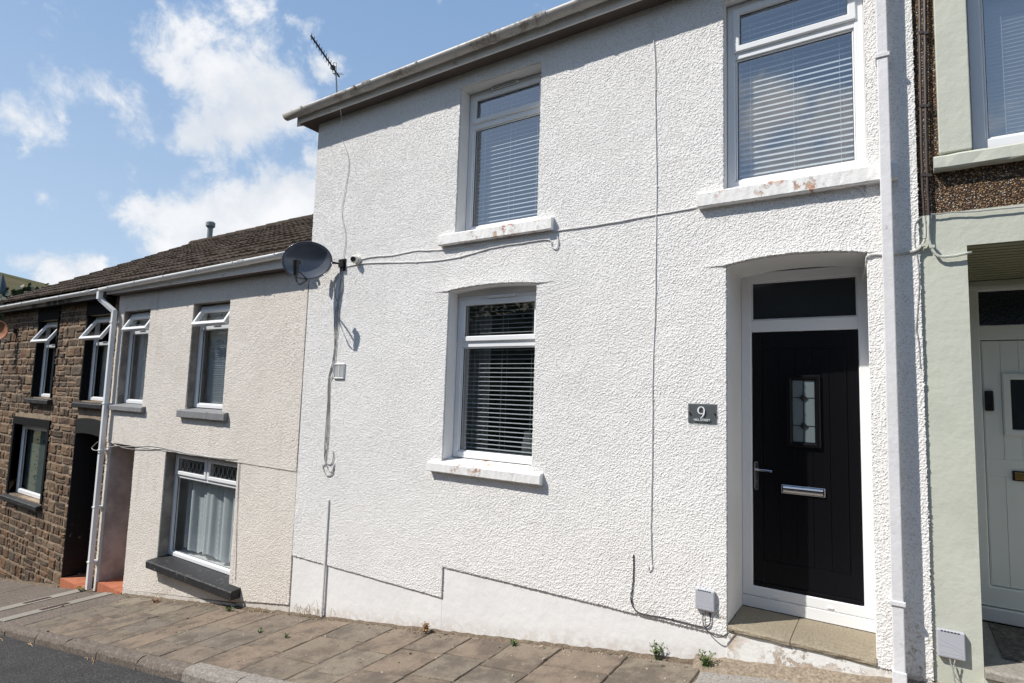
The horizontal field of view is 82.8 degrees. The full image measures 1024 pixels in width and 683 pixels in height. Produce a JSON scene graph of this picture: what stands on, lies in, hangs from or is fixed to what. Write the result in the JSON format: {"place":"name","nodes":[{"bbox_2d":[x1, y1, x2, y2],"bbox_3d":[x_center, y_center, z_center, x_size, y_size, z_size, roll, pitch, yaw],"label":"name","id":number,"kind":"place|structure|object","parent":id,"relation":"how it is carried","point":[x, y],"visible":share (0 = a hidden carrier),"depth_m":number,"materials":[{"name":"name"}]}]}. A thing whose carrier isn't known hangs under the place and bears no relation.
{"place":"outdoors","nodes":[
{"label":"outdoors","id":0,"kind":"place"},
{"bbox_2d":[0,635,184,682],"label":"road","id":1,"kind":"structure","parent":0,"point":[22,661],"depth_m":5.83,"materials":[{"name":"grey asphalt"}]},
{"bbox_2d":[0,0,571,284],"label":"sky","id":2,"kind":"structure","parent":0,"point":[128,127],"materials":[{"name":"blue"}]},
{"bbox_2d":[0,581,792,682],"bbox_3d":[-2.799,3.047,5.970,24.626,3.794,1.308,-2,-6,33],"label":"pavement","id":3,"kind":"structure","parent":0,"point":[209,626],"depth_m":5.32,"materials":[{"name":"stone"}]},
{"bbox_2d":[0,578,59,587],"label":"mortar fillet","id":4,"kind":"object","parent":3,"relation":"on","point":[31,582],"visible":0.74,"depth_m":10.56,"materials":[{"name":"grey concrete"}]},
{"bbox_2d":[0,589,86,610],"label":"pavement channel","id":5,"kind":"object","parent":3,"relation":"on","point":[21,604],"visible":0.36,"depth_m":8.91,"materials":[{"name":"concrete"}]},
{"bbox_2d":[23,597,51,603],"bbox_3d":[-7.283,3.973,8.909,0.140,0.043,0.340,-2,-6,33],"label":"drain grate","id":6,"kind":"object","parent":5,"relation":"in","point":[36,600],"visible":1,"depth_m":8.88,"materials":[{"name":"metal"}]},
{"bbox_2d":[0,592,111,621],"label":"pavement channel","id":7,"kind":"object","parent":3,"relation":"on","point":[29,613],"visible":0.73,"depth_m":8.22,"materials":[{"name":"concrete"}]},
{"bbox_2d":[38,602,69,609],"bbox_3d":[-6.556,3.802,8.329,0.140,0.042,0.340,-2,-6,33],"label":"drain grate","id":8,"kind":"object","parent":7,"relation":"on","point":[54,606],"visible":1,"depth_m":8.31,"materials":[{"name":"metal"}]},
{"bbox_2d":[76,585,84,591],"bbox_3d":[-6.870,3.942,9.255,0.127,0.096,0.125,1,-5,11],"label":"weed","id":9,"kind":"object","parent":3,"relation":"on","point":[81,589],"visible":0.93,"depth_m":9.26,"materials":[{"name":"green plant"}]},
{"bbox_2d":[243,604,272,613],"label":"dry grass","id":10,"kind":"structure","parent":3,"relation":"on","point":[258,610],"depth_m":6.83,"materials":[{"name":"beige plant"}]},
{"bbox_2d":[285,600,335,619],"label":"dry grass","id":11,"kind":"structure","parent":3,"relation":"on","point":[315,614],"depth_m":6.33,"materials":[{"name":"beige plant"}]},
{"bbox_2d":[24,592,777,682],"bbox_3d":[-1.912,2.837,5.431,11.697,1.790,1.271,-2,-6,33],"label":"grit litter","id":12,"kind":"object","parent":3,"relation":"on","point":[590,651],"visible":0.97,"depth_m":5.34,"materials":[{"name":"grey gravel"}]},
{"bbox_2d":[122,593,693,664],"bbox_3d":[-2.268,3.060,6.436,8.500,1.362,0.081,-2,-6,33],"label":"mortar fillet","id":13,"kind":"object","parent":3,"relation":"on","point":[628,654],"visible":0.67,"depth_m":5.24,"materials":[{"name":"grey concrete"}]},
{"bbox_2d":[421,622,428,633],"bbox_3d":[-0.806,2.677,5.434,0.097,0.123,0.088,0,-6,24],"label":"weed","id":14,"kind":"object","parent":3,"relation":"on","point":[425,628],"visible":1,"depth_m":5.42,"materials":[{"name":"beige plant"}]},
{"bbox_2d":[510,639,518,645],"bbox_3d":[0.025,2.520,4.864,0.086,0.076,0.081,-2,-6,33],"label":"weed","id":15,"kind":"object","parent":3,"relation":"on","point":[513,643],"visible":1,"depth_m":4.86,"materials":[{"name":"green plant"}]},
{"bbox_2d":[649,640,666,659],"bbox_3d":[1.079,2.282,4.272,0.135,0.132,0.084,-2,-6,33],"label":"weed","id":16,"kind":"object","parent":3,"relation":"on","point":[656,652],"visible":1,"depth_m":4.28,"materials":[{"name":"green plant"}]},
{"bbox_2d":[692,654,939,682],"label":"mortar fillet","id":17,"kind":"object","parent":3,"relation":"on","point":[725,665],"visible":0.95,"depth_m":3.81,"materials":[{"name":"beige concrete"}]},
{"bbox_2d":[697,649,716,667],"bbox_3d":[1.363,2.224,4.057,0.130,0.116,0.079,-1,-6,26],"label":"weed","id":18,"kind":"object","parent":17,"relation":"on","point":[706,660],"visible":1,"depth_m":4.06,"materials":[{"name":"green plant"}]},
{"bbox_2d":[0,272,1023,633],"bbox_3d":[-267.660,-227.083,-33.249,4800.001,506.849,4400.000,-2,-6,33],"label":"hillside terrain","id":19,"kind":"structure","parent":0,"point":[12,282],"depth_m":579.48,"materials":[{"name":"green plant"}]},
{"bbox_2d":[0,274,7,344],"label":"church","id":20,"kind":"structure","parent":19,"relation":"on","point":[3,286],"depth_m":71.59,"materials":[{"name":"blue stone"}]},
{"bbox_2d":[0,282,48,321],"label":"tree","id":21,"kind":"object","parent":19,"relation":"on","point":[28,288],"visible":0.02,"depth_m":70.08,"materials":[{"name":"green plant"}]},
{"bbox_2d":[0,621,291,682],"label":"kerb","id":22,"kind":"structure","parent":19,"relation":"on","point":[163,667],"depth_m":5.63,"materials":[{"name":"concrete"}]},
{"bbox_2d":[0,214,313,589],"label":"terraced house","id":23,"kind":"structure","parent":19,"relation":"on","point":[53,355],"depth_m":10.81,"materials":[{"name":"brown stone"}]},
{"bbox_2d":[0,321,17,339],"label":"satellite dish","id":24,"kind":"object","parent":23,"relation":"attached to","point":[4,331],"visible":1,"depth_m":12.08,"materials":[{"name":"orange metal"}]},
{"bbox_2d":[16,425,46,498],"bbox_3d":[-9.286,2.346,11.388,1.666,1.360,0.120,-2,-6,33],"label":"window","id":25,"kind":"structure","parent":23,"relation":"in","point":[37,435],"depth_m":11.64,"materials":[{"name":"white plastic"}]},
{"bbox_2d":[30,322,56,396],"bbox_3d":[-8.997,0.344,11.286,0.916,1.475,0.417,-2,-6,33],"label":"window","id":26,"kind":"structure","parent":23,"relation":"in","point":[48,337],"depth_m":11.52,"materials":[{"name":"white plastic"}]},
{"bbox_2d":[78,316,110,400],"bbox_3d":[-7.133,0.291,10.062,0.916,1.475,0.417,-2,-6,33],"label":"window","id":27,"kind":"structure","parent":23,"relation":"in","point":[99,320],"depth_m":10.31,"materials":[{"name":"white plastic"}]},
{"bbox_2d":[85,217,312,611],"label":"terraced house","id":28,"kind":"structure","parent":19,"relation":"on","point":[209,356],"depth_m":8.22,"materials":[{"name":"beige paint"}]},
{"bbox_2d":[121,312,150,403],"bbox_3d":[-5.970,0.266,9.333,0.869,1.465,0.317,-2,-6,33],"label":"window","id":29,"kind":"structure","parent":28,"relation":"in","point":[143,329],"depth_m":9.53,"materials":[{"name":"white plastic"}]},
{"bbox_2d":[110,441,237,459],"bbox_3d":[-5.030,1.595,8.422,3.617,0.104,0.013,-2,-6,33],"label":"cable","id":30,"kind":"object","parent":28,"relation":"attached to","point":[176,452],"visible":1,"depth_m":8.25,"materials":[{"name":"grey plastic"}]},
{"bbox_2d":[168,453,237,574],"bbox_3d":[-4.167,2.338,8.072,1.807,1.477,0.213,-2,-6,33],"label":"window","id":31,"kind":"structure","parent":28,"relation":"in","point":[211,499],"depth_m":8.14,"materials":[{"name":"white plastic"}]},
{"bbox_2d":[191,304,229,408],"bbox_3d":[-4.165,0.209,8.148,0.917,1.455,0.317,-2,-6,33],"label":"window","id":32,"kind":"structure","parent":28,"relation":"in","point":[219,316],"depth_m":8.33,"materials":[{"name":"white plastic"}]},
{"bbox_2d":[235,463,239,579],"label":"cable","id":33,"kind":"object","parent":28,"relation":"attached to","point":[236,531],"visible":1,"depth_m":7.31,"materials":[{"name":"white plastic"}]},
{"bbox_2d":[282,0,933,682],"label":"terraced house","id":34,"kind":"structure","parent":19,"relation":"on","point":[792,482],"depth_m":4.74,"materials":[{"name":"white paint"}]},
{"bbox_2d":[282,241,345,284],"bbox_3d":[-2.255,-0.873,6.609,0.619,0.544,0.376,6,-6,-36],"label":"satellite dish","id":35,"kind":"object","parent":34,"relation":"attached to","point":[306,261],"visible":1,"depth_m":6.63,"materials":[{"name":"grey metal"}]},
{"bbox_2d":[322,268,342,475],"bbox_3d":[-2.016,0.320,6.571,0.204,2.373,0.019,-2,-6,33],"label":"cable bundle","id":36,"kind":"object","parent":35,"relation":"hanging from","point":[328,398],"visible":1,"depth_m":6.59,"materials":[{"name":"grey plastic"}]},
{"bbox_2d":[320,499,329,616],"bbox_3d":[-2.049,2.401,6.365,0.024,1.310,0.020,-2,-6,33],"label":"cable conduit","id":37,"kind":"object","parent":34,"relation":"attached to","point":[325,556],"visible":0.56,"depth_m":6.36,"materials":[{"name":"grey plastic"}]},
{"bbox_2d":[310,33,343,92],"bbox_3d":[-4.130,-5.189,12.772,0.240,2.398,1.696,1,-5,5],"label":"tv aerial","id":38,"kind":"object","parent":34,"relation":"attached to","point":[334,68],"visible":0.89,"depth_m":13.00,"materials":[{"name":"grey metal"}]},
{"bbox_2d":[312,106,348,258],"bbox_3d":[-2.166,-1.830,6.822,0.558,1.845,0.173,-2,-6,33],"label":"cable","id":39,"kind":"object","parent":34,"relation":"attached to","point":[348,167],"visible":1,"depth_m":6.76,"materials":[{"name":"white plastic"}]},
{"bbox_2d":[333,364,345,378],"bbox_3d":[-1.941,0.334,6.523,0.170,0.170,0.023,-2,-6,33],"label":"wall vent","id":40,"kind":"object","parent":34,"relation":"attached to","point":[340,374],"depth_m":6.52,"materials":[{"name":"white plastic"}]},
{"bbox_2d":[350,255,360,263],"bbox_3d":[-1.758,-0.918,6.497,0.100,0.095,0.101,-2,-6,33],"label":"security camera","id":41,"kind":"object","parent":34,"relation":"attached to","point":[355,259],"visible":1,"depth_m":6.48,"materials":[{"name":"beige plastic"}]},
{"bbox_2d":[346,235,558,266],"bbox_3d":[-0.737,-0.845,5.865,2.755,0.130,0.017,-2,-6,33],"label":"cable","id":42,"kind":"object","parent":34,"relation":"attached to","point":[463,255],"visible":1,"depth_m":5.67,"materials":[{"name":"grey plastic"}]},
{"bbox_2d":[453,291,536,464],"bbox_3d":[-0.116,0.337,5.579,1.003,1.593,0.173,-2,-6,33],"label":"window","id":43,"kind":"structure","parent":34,"relation":"in","point":[464,342],"depth_m":5.64,"materials":[{"name":"white plastic"}]},
{"bbox_2d":[466,73,540,230],"bbox_3d":[-0.034,-1.836,5.768,0.940,1.478,0.173,-2,-6,33],"label":"window","id":44,"kind":"structure","parent":34,"relation":"in","point":[531,83],"depth_m":5.84,"materials":[{"name":"white plastic"}]},
{"bbox_2d":[361,207,696,259],"bbox_3d":[-0.152,-0.962,5.492,3.766,0.062,0.016,-2,-6,33],"label":"cable","id":45,"kind":"object","parent":34,"relation":"attached to","point":[539,233],"visible":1,"depth_m":5.20,"materials":[{"name":"grey plastic"}]},
{"bbox_2d":[648,8,657,571],"bbox_3d":[1.102,-0.552,4.618,0.106,4.619,0.013,-2,-6,33],"label":"cable","id":46,"kind":"object","parent":34,"relation":"attached to","point":[655,289],"visible":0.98,"depth_m":4.58,"materials":[{"name":"grey plastic"}]},
{"bbox_2d":[630,555,710,627],"bbox_3d":[1.166,1.851,4.304,0.606,0.426,0.016,-2,-6,33],"label":"cable","id":47,"kind":"object","parent":34,"relation":"attached to","point":[660,616],"visible":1,"depth_m":4.35,"materials":[{"name":"black plastic"}]},
{"bbox_2d":[688,403,716,423],"bbox_3d":[1.405,0.532,4.294,0.206,0.142,0.021,-2,-6,33],"label":"house sign","id":48,"kind":"object","parent":34,"relation":"attached to","point":[702,413],"visible":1,"depth_m":4.29,"materials":[{"name":"grey stone"}]},
{"bbox_2d":[695,588,714,611],"bbox_3d":[1.381,1.848,4.153,0.134,0.140,0.036,-2,-6,33],"label":"junction box","id":49,"kind":"object","parent":34,"relation":"attached to","point":[705,599],"visible":1,"depth_m":4.14,"materials":[{"name":"grey plastic"}]},
{"bbox_2d":[702,613,732,637],"bbox_3d":[1.447,2.011,4.087,0.214,0.140,0.024,-2,-6,33],"label":"cable","id":50,"kind":"object","parent":34,"relation":"attached to","point":[710,633],"visible":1,"depth_m":4.09,"materials":[{"name":"black plastic"}]},
{"bbox_2d":[727,0,866,187],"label":"window","id":51,"kind":"structure","parent":34,"relation":"in","point":[852,23],"depth_m":4.32,"materials":[{"name":"white plastic"}]},
{"bbox_2d":[752,330,863,605],"bbox_3d":[2.180,0.891,4.331,0.725,1.947,0.105,-2,-6,33],"label":"door","id":52,"kind":"structure","parent":34,"relation":"in","point":[807,481],"depth_m":4.32,"materials":[{"name":"black plastic"}]},
{"bbox_2d":[853,186,867,193],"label":"cable","id":53,"kind":"object","parent":34,"relation":"attached to","point":[860,188],"visible":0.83,"depth_m":3.85,"materials":[{"name":"grey plastic"}]},
{"bbox_2d":[861,253,881,282],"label":"cable","id":54,"kind":"object","parent":34,"relation":"attached to","point":[866,261],"visible":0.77,"depth_m":3.82,"materials":[{"name":"white plastic"}]},
{"bbox_2d":[894,0,926,255],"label":"cable","id":55,"kind":"object","parent":34,"relation":"attached to","point":[921,106],"visible":0.99,"depth_m":3.70,"materials":[{"name":"plastic"}]},
{"bbox_2d":[914,216,922,367],"bbox_3d":[2.561,-0.317,3.633,0.072,0.964,0.009,-2,-6,33],"label":"cable","id":56,"kind":"object","parent":34,"relation":"attached to","point":[918,291],"visible":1,"depth_m":3.64,"materials":[{"name":"grey plastic"}]},
{"bbox_2d":[911,0,1023,682],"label":"terraced house","id":57,"kind":"structure","parent":19,"relation":"on","point":[972,307],"depth_m":3.62,"materials":[{"name":"green paint"}]},
{"bbox_2d":[923,0,971,257],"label":"cable","id":58,"kind":"object","parent":57,"relation":"attached to","point":[928,174],"visible":1,"depth_m":3.68,"materials":[{"name":"black plastic"}]},
{"bbox_2d":[936,627,965,660],"bbox_3d":[2.568,1.771,3.398,0.134,0.154,0.036,-2,-6,33],"label":"junction box","id":59,"kind":"object","parent":57,"relation":"attached to","point":[951,644],"visible":1,"depth_m":3.39,"materials":[{"name":"grey plastic"}]},
{"bbox_2d":[949,659,960,682],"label":"cable","id":60,"kind":"object","parent":59,"relation":"hanging from","point":[954,675],"visible":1,"depth_m":3.36,"materials":[{"name":"grey plastic"}]},
{"bbox_2d":[930,206,1023,214],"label":"cable","id":61,"kind":"object","parent":57,"relation":"attached to","point":[976,211],"visible":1,"depth_m":3.51,"materials":[{"name":"grey plastic"}]},
{"bbox_2d":[984,390,993,410],"bbox_3d":[3.410,0.423,4.149,0.050,0.146,0.033,-2,-6,33],"label":"doorbell","id":62,"kind":"object","parent":57,"relation":"attached to","point":[989,400],"visible":1,"depth_m":4.14,"materials":[{"name":"black plastic"}]},
{"bbox_2d":[966,0,1023,149],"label":"window","id":63,"kind":"structure","parent":57,"relation":"in","point":[995,28],"depth_m":3.65,"materials":[{"name":"white plastic"}]},
{"bbox_2d":[980,340,1023,589],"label":"door","id":64,"kind":"structure","parent":57,"relation":"in","point":[1002,362],"depth_m":4.08,"materials":[{"name":"white plastic"}]},
{"bbox_2d":[521,431,532,454],"bbox_3d":[0.161,0.963,5.522,0.146,0.218,0.120,2,-5,0],"label":"jug","id":65,"kind":"object","parent":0,"point":[526,445],"visible":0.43,"depth_m":5.48,"materials":[{"name":"beige plastic"}]}
]}

